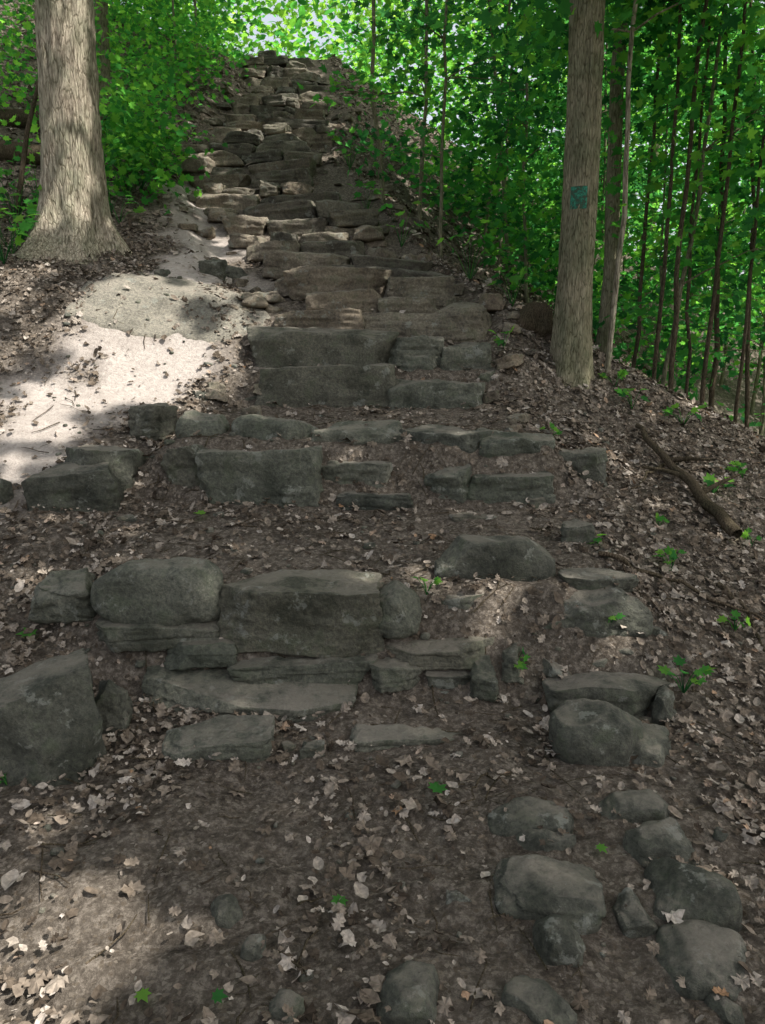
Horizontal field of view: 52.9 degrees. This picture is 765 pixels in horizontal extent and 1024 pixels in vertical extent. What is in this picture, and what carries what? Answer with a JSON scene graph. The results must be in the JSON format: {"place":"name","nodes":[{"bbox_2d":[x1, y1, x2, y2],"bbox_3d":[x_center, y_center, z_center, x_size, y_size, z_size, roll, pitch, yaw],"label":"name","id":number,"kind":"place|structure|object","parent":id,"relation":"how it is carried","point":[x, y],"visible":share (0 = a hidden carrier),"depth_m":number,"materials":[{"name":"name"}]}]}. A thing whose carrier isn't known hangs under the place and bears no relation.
{"place":"outdoors","nodes":[
{"label":"outdoors","id":0,"kind":"place"},
{"bbox_2d":[0,0,764,1023],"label":"ground","id":1,"kind":"structure","parent":0,"point":[624,980],"depth_m":3.38,"materials":[{"name":"soil"}]},
{"bbox_2d":[0,141,40,164],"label":"fallen log","id":2,"kind":"object","parent":1,"relation":"on","point":[8,151],"visible":0.19,"depth_m":9.12,"materials":[{"name":"brown wood"}]},
{"bbox_2d":[14,79,37,212],"bbox_3d":[-3.638,-3.842,7.918,0.405,1.511,0.065,-7,12,-35],"label":"leaning stick","id":3,"kind":"object","parent":1,"relation":"on","point":[25,147],"visible":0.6,"depth_m":7.90,"materials":[{"name":"wood"}]},
{"bbox_2d":[0,648,106,788],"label":"boulder","id":4,"kind":"object","parent":1,"relation":"on","point":[51,725],"visible":0.81,"depth_m":2.93,"materials":[{"name":"stone"}]},
{"bbox_2d":[11,0,133,264],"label":"oak tree","id":5,"kind":"object","parent":1,"relation":"on","point":[73,218],"visible":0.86,"depth_m":7.07,"materials":[{"name":"grey plant"}]},
{"bbox_2d":[21,462,125,512],"bbox_3d":[-1.883,-0.100,4.740,0.572,0.408,0.329,-1,10,-7],"label":"boulder","id":6,"kind":"object","parent":1,"relation":"on","point":[74,486],"visible":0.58,"depth_m":4.60,"materials":[{"name":"stone"}]},
{"bbox_2d":[94,0,114,145],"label":"tree","id":7,"kind":"object","parent":1,"relation":"on","point":[102,21],"visible":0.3,"depth_m":10.48,"materials":[{"name":"brown plant"}]},
{"bbox_2d":[65,444,148,490],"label":"boulder","id":8,"kind":"object","parent":1,"relation":"on","point":[125,464],"visible":0.43,"depth_m":4.83,"materials":[{"name":"stone"}]},
{"bbox_2d":[95,679,132,734],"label":"boulder","id":9,"kind":"object","parent":1,"relation":"on","point":[114,702],"visible":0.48,"depth_m":3.21,"materials":[{"name":"stone"}]},
{"bbox_2d":[0,0,254,233],"bbox_3d":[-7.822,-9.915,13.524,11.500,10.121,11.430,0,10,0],"label":"shrub foliage","id":10,"kind":"object","parent":1,"relation":"on","point":[119,60],"visible":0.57,"depth_m":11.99,"materials":[{"name":"green plant"}]},
{"bbox_2d":[65,271,270,342],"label":"flat rock slab","id":11,"kind":"structure","parent":1,"relation":"on","point":[154,307],"depth_m":6.51,"materials":[{"name":"stone"}]},
{"bbox_2d":[108,0,255,98],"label":"maple sapling","id":12,"kind":"object","parent":1,"relation":"on","point":[205,59],"visible":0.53,"depth_m":13.12,"materials":[{"name":"green plant"}]},
{"bbox_2d":[210,894,242,928],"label":"boulder","id":13,"kind":"object","parent":1,"relation":"on","point":[226,911],"visible":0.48,"depth_m":2.27,"materials":[{"name":"stone"}]},
{"bbox_2d":[169,155,315,175],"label":"stone step","id":14,"kind":"object","parent":1,"relation":"on","point":[192,166],"visible":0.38,"depth_m":10.71,"materials":[{"name":"stone"}]},
{"bbox_2d":[173,140,311,157],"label":"stone step","id":15,"kind":"object","parent":1,"relation":"on","point":[239,150],"visible":0.4,"depth_m":11.45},
{"bbox_2d":[188,168,313,188],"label":"stone step","id":16,"kind":"object","parent":1,"relation":"on","point":[301,175],"visible":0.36,"depth_m":10.29,"materials":[{"name":"stone"}]},
{"bbox_2d":[240,933,265,961],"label":"boulder","id":17,"kind":"object","parent":1,"relation":"on","point":[252,950],"visible":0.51,"depth_m":2.13,"materials":[{"name":"stone"}]},
{"bbox_2d":[190,149,321,167],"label":"stone step","id":18,"kind":"object","parent":1,"relation":"on","point":[221,158],"visible":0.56,"depth_m":11.06,"materials":[{"name":"stone"}]},
{"bbox_2d":[202,180,313,196],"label":"stone step","id":19,"kind":"object","parent":1,"relation":"on","point":[267,189],"visible":0.59,"depth_m":9.91,"materials":[{"name":"stone"}]},
{"bbox_2d":[195,131,333,149],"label":"stone step","id":20,"kind":"object","parent":1,"relation":"on","point":[321,141],"visible":0.45,"depth_m":11.88,"materials":[{"name":"stone"}]},
{"bbox_2d":[214,123,316,140],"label":"stone step","id":21,"kind":"object","parent":1,"relation":"on","point":[303,133],"visible":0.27,"depth_m":12.26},
{"bbox_2d":[196,192,342,210],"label":"stone step","id":22,"kind":"object","parent":1,"relation":"on","point":[236,202],"visible":0.35,"depth_m":9.53,"materials":[{"name":"stone"}]},
{"bbox_2d":[224,108,325,122],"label":"stone step","id":23,"kind":"object","parent":1,"relation":"on","point":[310,114],"visible":0.35,"depth_m":13.05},
{"bbox_2d":[241,65,309,79],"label":"stone step","id":24,"kind":"object","parent":1,"relation":"on","point":[275,71],"visible":0.57,"depth_m":15.72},
{"bbox_2d":[223,117,328,131],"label":"stone step","id":25,"kind":"object","parent":1,"relation":"on","point":[247,125],"visible":0.59,"depth_m":12.60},
{"bbox_2d":[242,55,314,66],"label":"stone step","id":26,"kind":"object","parent":1,"relation":"on","point":[280,60],"visible":0.56,"depth_m":16.45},
{"bbox_2d":[232,94,326,108],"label":"stone step","id":27,"kind":"object","parent":1,"relation":"on","point":[281,100],"visible":0.42,"depth_m":13.81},
{"bbox_2d":[233,101,328,119],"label":"stone step","id":28,"kind":"object","parent":1,"relation":"on","point":[240,108],"visible":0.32,"depth_m":13.32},
{"bbox_2d":[203,200,360,219],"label":"stone step","id":29,"kind":"object","parent":1,"relation":"on","point":[295,209],"visible":0.38,"depth_m":9.15,"materials":[{"name":"stone"}]},
{"bbox_2d":[269,988,304,1022],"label":"boulder","id":30,"kind":"object","parent":1,"relation":"on","point":[289,997],"visible":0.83,"depth_m":1.94,"materials":[{"name":"stone"}]},
{"bbox_2d":[253,84,330,94],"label":"stone step","id":31,"kind":"object","parent":1,"relation":"on","point":[262,89],"visible":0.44,"depth_m":14.49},
{"bbox_2d":[141,665,457,762],"bbox_3d":[-0.372,0.875,3.410,1.477,0.290,0.790,0,10,0],"label":"stone step","id":32,"kind":"object","parent":1,"relation":"on","point":[248,737],"visible":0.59,"depth_m":3.38,"materials":[{"name":"stone"}]},
{"bbox_2d":[219,208,379,236],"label":"stone step","id":33,"kind":"object","parent":1,"relation":"on","point":[342,221],"visible":0.69,"depth_m":8.74,"materials":[{"name":"stone"}]},
{"bbox_2d":[228,225,386,248],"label":"stone step","id":34,"kind":"object","parent":1,"relation":"on","point":[371,236],"visible":0.65,"depth_m":8.38,"materials":[{"name":"stone"}]},
{"bbox_2d":[15,510,607,1002],"bbox_3d":[-0.671,0.476,3.363,1.642,1.063,2.977,-5,11,-28],"label":"fallen green leaf","id":35,"kind":"object","parent":1,"relation":"on","point":[217,994],"visible":0.88,"depth_m":2.35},
{"bbox_2d":[108,0,566,124],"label":"crest foliage","id":36,"kind":"object","parent":1,"relation":"on","point":[281,13],"visible":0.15,"depth_m":22.78,"materials":[{"name":"green plant"}]},
{"bbox_2d":[164,636,523,701],"bbox_3d":[-0.167,0.711,3.715,1.718,0.264,0.496,0,10,0],"label":"stone step","id":37,"kind":"object","parent":1,"relation":"on","point":[407,665],"visible":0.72,"depth_m":3.56,"materials":[{"name":"stone"}]},
{"bbox_2d":[28,557,421,658],"bbox_3d":[-0.773,0.436,3.768,1.941,0.469,0.481,0,10,0],"label":"stone step","id":38,"kind":"object","parent":37,"relation":"on","point":[153,605],"visible":0.97,"depth_m":3.60,"materials":[{"name":"stone"}]},
{"bbox_2d":[262,251,432,279],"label":"stone step","id":39,"kind":"object","parent":1,"relation":"on","point":[276,264],"visible":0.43,"depth_m":7.56,"materials":[{"name":"stone"}]},
{"bbox_2d":[246,240,397,262],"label":"stone step","id":40,"kind":"object","parent":39,"relation":"on","point":[346,248],"visible":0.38,"depth_m":7.99,"materials":[{"name":"stone"}]},
{"bbox_2d":[128,403,579,457],"bbox_3d":[-0.170,-0.474,5.235,3.238,0.519,0.515,1,10,4],"label":"stone step","id":41,"kind":"object","parent":1,"relation":"on","point":[158,421],"visible":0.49,"depth_m":5.09,"materials":[{"name":"stone"}]},
{"bbox_2d":[160,444,555,521],"bbox_3d":[-0.143,-0.163,4.896,2.544,0.528,0.620,0,10,0],"label":"stone step","id":42,"kind":"object","parent":1,"relation":"on","point":[282,477],"visible":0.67,"depth_m":4.80,"materials":[{"name":"stone"}]},
{"bbox_2d":[274,265,445,296],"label":"stone step","id":43,"kind":"object","parent":1,"relation":"on","point":[281,288],"visible":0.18,"depth_m":7.13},
{"bbox_2d":[177,77,553,434],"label":"loose stones","id":44,"kind":"object","parent":1,"relation":"on","point":[257,297],"visible":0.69,"depth_m":6.99,"materials":[{"name":"stone"}]},
{"bbox_2d":[283,264,455,306],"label":"stone step","id":45,"kind":"object","parent":1,"relation":"on","point":[300,282],"visible":0.62,"depth_m":6.93,"materials":[{"name":"stone"}]},
{"bbox_2d":[254,363,485,409],"bbox_3d":[-0.099,-0.928,6.136,1.841,0.516,0.482,1,10,3],"label":"stone step","id":46,"kind":"object","parent":1,"relation":"on","point":[360,385],"visible":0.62,"depth_m":5.93,"materials":[{"name":"stone"}]},
{"bbox_2d":[246,326,491,371],"bbox_3d":[-0.092,-1.277,6.394,2.062,0.542,0.509,0,10,0],"label":"stone step","id":47,"kind":"object","parent":46,"relation":"on","point":[274,347],"visible":0.62,"depth_m":6.19,"materials":[{"name":"stone"}]},
{"bbox_2d":[305,288,437,313],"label":"stone step","id":48,"kind":"object","parent":1,"relation":"on","point":[368,300],"visible":0.48,"depth_m":6.65,"materials":[{"name":"stone"}]},
{"bbox_2d":[0,276,762,982],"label":"pebbles","id":49,"kind":"object","parent":1,"relation":"on","point":[718,836],"visible":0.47,"depth_m":3.65,"materials":[{"name":"stone"}]},
{"bbox_2d":[334,0,429,202],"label":"maple sapling","id":50,"kind":"object","parent":1,"relation":"on","point":[374,38],"visible":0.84,"depth_m":9.62,"materials":[{"name":"green plant"}]},
{"bbox_2d":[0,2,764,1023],"bbox_3d":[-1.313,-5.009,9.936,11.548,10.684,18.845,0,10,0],"label":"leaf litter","id":51,"kind":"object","parent":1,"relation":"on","point":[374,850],"visible":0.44,"depth_m":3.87,"materials":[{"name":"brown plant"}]},
{"bbox_2d":[0,251,764,1023],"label":"twigs","id":52,"kind":"object","parent":1,"relation":"on","point":[548,529],"visible":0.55,"depth_m":3.38,"materials":[{"name":"wood"}]},
{"bbox_2d":[274,301,491,341],"bbox_3d":[0.001,-1.610,6.625,1.877,0.402,0.483,0,10,0],"label":"stone step","id":53,"kind":"object","parent":1,"relation":"on","point":[463,321],"visible":0.7,"depth_m":6.44,"materials":[{"name":"stone"}]},
{"bbox_2d":[296,0,487,231],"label":"maple sapling","id":54,"kind":"object","parent":1,"relation":"on","point":[424,70],"visible":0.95,"depth_m":8.86,"materials":[{"name":"green plant"}]},
{"bbox_2d":[376,960,439,1023],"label":"boulder","id":55,"kind":"object","parent":1,"relation":"on","point":[408,994],"visible":0.94,"depth_m":1.96,"materials":[{"name":"stone"}]},
{"bbox_2d":[94,0,764,300],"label":"distant foliage","id":56,"kind":"object","parent":1,"relation":"on","point":[295,22],"visible":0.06,"depth_m":23.43,"materials":[{"name":"green plant"}]},
{"bbox_2d":[354,0,566,283],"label":"maple sapling","id":57,"kind":"object","parent":1,"relation":"on","point":[457,103],"visible":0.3,"depth_m":10.75,"materials":[{"name":"green plant"}]},
{"bbox_2d":[327,0,610,256],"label":"maple sapling","id":58,"kind":"object","parent":1,"relation":"on","point":[431,19],"visible":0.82,"depth_m":8.54,"materials":[{"name":"green plant"}]},
{"bbox_2d":[434,534,555,581],"bbox_3d":[0.582,0.269,3.977,0.634,0.307,0.234,0,10,0],"label":"boulder","id":59,"kind":"object","parent":1,"relation":"on","point":[517,557],"visible":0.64,"depth_m":3.88,"materials":[{"name":"stone"}]},
{"bbox_2d":[419,2,607,273],"bbox_3d":[2.103,-7.358,10.678,3.179,8.085,3.083,0,10,0],"label":"maple sapling","id":60,"kind":"object","parent":1,"relation":"on","point":[465,57],"visible":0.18,"depth_m":11.13,"materials":[{"name":"green plant"}]},
{"bbox_2d":[419,0,608,263],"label":"maple sapling","id":61,"kind":"object","parent":1,"relation":"on","point":[502,133],"visible":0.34,"depth_m":10.06,"materials":[{"name":"green plant"}]},
{"bbox_2d":[487,796,573,836],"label":"boulder","id":62,"kind":"object","parent":1,"relation":"on","point":[522,813],"visible":0.74,"depth_m":2.68,"materials":[{"name":"stone"}]},
{"bbox_2d":[516,301,552,339],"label":"boulder","id":63,"kind":"object","parent":1,"relation":"on","point":[536,317],"visible":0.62,"depth_m":6.54,"materials":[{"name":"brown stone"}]},
{"bbox_2d":[438,7,639,302],"bbox_3d":[1.476,-5.731,9.002,3.030,6.650,3.499,5,11,27],"label":"maple sapling","id":64,"kind":"object","parent":1,"relation":"on","point":[525,116],"visible":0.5,"depth_m":8.99,"materials":[{"name":"green plant"}]},
{"bbox_2d":[501,975,576,1023],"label":"boulder","id":65,"kind":"object","parent":1,"relation":"on","point":[537,1001],"visible":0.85,"depth_m":1.95,"materials":[{"name":"stone"}]},
{"bbox_2d":[436,83,654,307],"bbox_3d":[2.820,-6.893,10.582,4.139,8.209,3.151,0,10,0],"label":"maple sapling","id":66,"kind":"object","parent":1,"relation":"on","point":[558,106],"visible":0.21,"depth_m":10.82,"materials":[{"name":"green plant"}]},
{"bbox_2d":[326,0,764,438],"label":"understory foliage","id":67,"kind":"object","parent":1,"relation":"on","point":[544,251],"visible":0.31,"depth_m":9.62,"materials":[{"name":"green plant"}]},
{"bbox_2d":[516,828,575,851],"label":"boulder","id":68,"kind":"object","parent":1,"relation":"on","point":[559,842],"visible":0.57,"depth_m":2.60,"materials":[{"name":"stone"}]},
{"bbox_2d":[493,854,605,934],"bbox_3d":[0.511,1.203,2.400,0.332,0.186,0.294,1,10,8],"label":"boulder","id":69,"kind":"object","parent":1,"relation":"on","point":[532,887],"visible":0.86,"depth_m":2.32,"materials":[{"name":"stone"}]},
{"bbox_2d":[452,0,650,275],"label":"maple sapling","id":70,"kind":"object","parent":1,"relation":"on","point":[557,149],"visible":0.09,"depth_m":11.90,"materials":[{"name":"green plant"}]},
{"bbox_2d":[477,0,627,353],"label":"tree","id":71,"kind":"object","parent":1,"relation":"on","point":[613,202],"visible":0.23,"depth_m":7.96,"materials":[{"name":"brown plant"}]},
{"bbox_2d":[532,914,585,967],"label":"boulder","id":72,"kind":"object","parent":1,"relation":"on","point":[557,940],"visible":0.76,"depth_m":2.15,"materials":[{"name":"stone"}]},
{"bbox_2d":[549,0,604,389],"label":"tulip tree","id":73,"kind":"object","parent":1,"relation":"on","point":[571,350],"visible":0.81,"depth_m":6.09,"materials":[{"name":"furrowed bark"},{"name":"blue-green paint"}]},
{"bbox_2d":[429,0,764,298],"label":"maple bough foliage","id":74,"kind":"object","parent":73,"relation":"attached to","point":[547,34],"visible":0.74,"depth_m":6.70,"materials":[{"name":"green plant"}]},
{"bbox_2d":[560,519,595,544],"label":"boulder","id":75,"kind":"object","parent":1,"relation":"on","point":[575,530],"visible":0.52,"depth_m":4.25,"materials":[{"name":"stone"}]},
{"bbox_2d":[555,447,607,486],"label":"boulder","id":76,"kind":"object","parent":1,"relation":"on","point":[592,460],"visible":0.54,"depth_m":4.99,"materials":[{"name":"stone"}]},
{"bbox_2d":[464,0,709,284],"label":"maple sapling","id":77,"kind":"object","parent":1,"relation":"on","point":[605,100],"visible":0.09,"depth_m":9.67,"materials":[{"name":"green plant"}]},
{"bbox_2d":[548,698,643,766],"bbox_3d":[0.881,0.929,3.182,0.392,0.304,0.350,0,10,0],"label":"boulder","id":78,"kind":"object","parent":1,"relation":"on","point":[589,731],"visible":0.77,"depth_m":3.05,"materials":[{"name":"stone"}]},
{"bbox_2d":[543,586,653,637],"bbox_3d":[1.035,0.523,3.829,0.568,0.337,0.340,1,10,7],"label":"boulder","id":79,"kind":"object","parent":1,"relation":"on","point":[592,612],"visible":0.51,"depth_m":3.69,"materials":[{"name":"stone"}]},
{"bbox_2d":[558,567,638,591],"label":"boulder","id":80,"kind":"object","parent":1,"relation":"on","point":[592,578],"visible":0.54,"depth_m":3.82,"materials":[{"name":"stone"}]},
{"bbox_2d":[542,671,670,718],"bbox_3d":[1.019,0.865,3.511,0.575,0.260,0.345,2,10,9],"label":"boulder","id":81,"kind":"object","parent":1,"relation":"on","point":[633,694],"visible":0.65,"depth_m":3.39,"materials":[{"name":"stone"}]},
{"bbox_2d":[476,0,748,372],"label":"maple sapling","id":82,"kind":"object","parent":1,"relation":"on","point":[728,19],"visible":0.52,"depth_m":6.28,"materials":[{"name":"grey plant"}]},
{"bbox_2d":[555,0,691,369],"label":"maple sapling","id":83,"kind":"object","parent":1,"relation":"on","point":[638,335],"visible":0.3,"depth_m":7.69,"materials":[{"name":"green plant"}]},
{"bbox_2d":[514,7,747,316],"bbox_3d":[2.980,-6.478,9.434,3.039,9.012,2.876,0,10,0],"label":"maple sapling","id":84,"kind":"object","parent":1,"relation":"on","point":[627,248],"visible":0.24,"depth_m":9.70,"materials":[{"name":"green plant"}]},
{"bbox_2d":[599,788,669,822],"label":"boulder","id":85,"kind":"object","parent":1,"relation":"on","point":[638,806],"visible":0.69,"depth_m":2.71,"materials":[{"name":"stone"}]},
{"bbox_2d":[612,887,658,938],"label":"boulder","id":86,"kind":"object","parent":1,"relation":"on","point":[633,919],"visible":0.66,"depth_m":2.26,"materials":[{"name":"stone"}]},
{"bbox_2d":[535,0,764,382],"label":"maple sapling","id":87,"kind":"object","parent":1,"relation":"on","point":[709,230],"visible":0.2,"depth_m":8.12,"materials":[{"name":"green plant"}]},
{"bbox_2d":[536,191,764,434],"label":"maple sapling","id":88,"kind":"object","parent":1,"relation":"on","point":[699,281],"visible":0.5,"depth_m":8.00,"materials":[{"name":"green plant"}]},
{"bbox_2d":[631,723,671,767],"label":"boulder","id":89,"kind":"object","parent":1,"relation":"on","point":[652,744],"visible":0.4,"depth_m":3.08,"materials":[{"name":"stone"}]},
{"bbox_2d":[623,817,698,868],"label":"boulder","id":90,"kind":"object","parent":1,"relation":"on","point":[656,839],"visible":0.68,"depth_m":2.53,"materials":[{"name":"stone"}]},
{"bbox_2d":[650,685,676,724],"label":"boulder","id":91,"kind":"object","parent":1,"relation":"on","point":[662,706],"visible":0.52,"depth_m":3.34,"materials":[{"name":"stone"}]},
{"bbox_2d":[605,0,746,399],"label":"maple sapling","id":92,"kind":"object","parent":1,"relation":"on","point":[692,20],"visible":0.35,"depth_m":7.23,"materials":[{"name":"green plant"}]},
{"bbox_2d":[598,551,763,619],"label":"fallen branch","id":93,"kind":"object","parent":1,"relation":"on","point":[626,562],"visible":0.97,"depth_m":4.09,"materials":[{"name":"wood"}]},
{"bbox_2d":[601,0,761,427],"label":"maple sapling","id":94,"kind":"object","parent":1,"relation":"on","point":[607,122],"visible":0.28,"depth_m":7.59,"materials":[{"name":"green plant"}]},
{"bbox_2d":[610,0,757,403],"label":"maple sapling","id":95,"kind":"object","parent":1,"relation":"on","point":[711,317],"visible":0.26,"depth_m":6.91,"materials":[{"name":"brown plant"}]},
{"bbox_2d":[603,4,764,410],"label":"maple sapling","id":96,"kind":"object","parent":1,"relation":"on","point":[715,359],"visible":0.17,"depth_m":7.81,"materials":[{"name":"green plant"}]},
{"bbox_2d":[604,45,764,434],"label":"maple sapling","id":97,"kind":"object","parent":1,"relation":"on","point":[729,271],"visible":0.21,"depth_m":9.37,"materials":[{"name":"green plant"}]},
{"bbox_2d":[651,0,718,379],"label":"maple sapling","id":98,"kind":"object","parent":1,"relation":"on","point":[658,327],"visible":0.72,"depth_m":6.84,"materials":[{"name":"brown plant"}]},
{"bbox_2d":[606,0,764,392],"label":"maple sapling","id":99,"kind":"object","parent":1,"relation":"on","point":[653,36],"visible":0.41,"depth_m":6.77,"materials":[{"name":"green plant"}]},
{"bbox_2d":[658,655,714,692],"bbox_3d":[1.344,0.748,3.448,0.250,0.142,0.206,9,14,42],"label":"seedling plant","id":100,"kind":"object","parent":1,"relation":"on","point":[679,661],"visible":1,"depth_m":3.42,"materials":[{"name":"green plant"}]},
{"bbox_2d":[635,423,742,539],"bbox_3d":[2.087,-0.255,5.325,0.429,0.638,1.334,-4,11,-22],"label":"fallen branch","id":101,"kind":"object","parent":1,"relation":"on","point":[730,527],"visible":1,"depth_m":5.12,"materials":[{"name":"wood"}]},
{"bbox_2d":[644,857,742,931],"bbox_3d":[0.945,1.200,2.361,0.279,0.215,0.262,0,10,0],"label":"boulder","id":102,"kind":"object","parent":1,"relation":"on","point":[696,892],"visible":0.65,"depth_m":2.29,"materials":[{"name":"stone"}]},
{"bbox_2d":[655,919,746,1000],"bbox_3d":[0.896,1.274,2.151,0.261,0.173,0.276,0,10,0],"label":"boulder","id":103,"kind":"object","parent":1,"relation":"on","point":[702,957],"visible":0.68,"depth_m":2.11,"materials":[{"name":"stone"}]},
{"bbox_2d":[655,4,764,386],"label":"maple sapling","id":104,"kind":"object","parent":1,"relation":"on","point":[708,257],"visible":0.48,"depth_m":7.17,"materials":[{"name":"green plant"}]},
{"bbox_2d":[704,992,744,1023],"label":"boulder","id":105,"kind":"object","parent":1,"relation":"on","point":[727,1010],"visible":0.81,"depth_m":1.97,"materials":[{"name":"stone"}]},
{"bbox_2d":[733,121,764,421],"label":"maple sapling","id":106,"kind":"object","parent":1,"relation":"on","point":[747,308],"visible":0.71,"depth_m":7.11,"materials":[{"name":"brown plant"}]},
{"bbox_2d":[108,0,763,314],"label":"sky","id":107,"kind":"structure","parent":0,"point":[270,17],"materials":[{"name":"white"}]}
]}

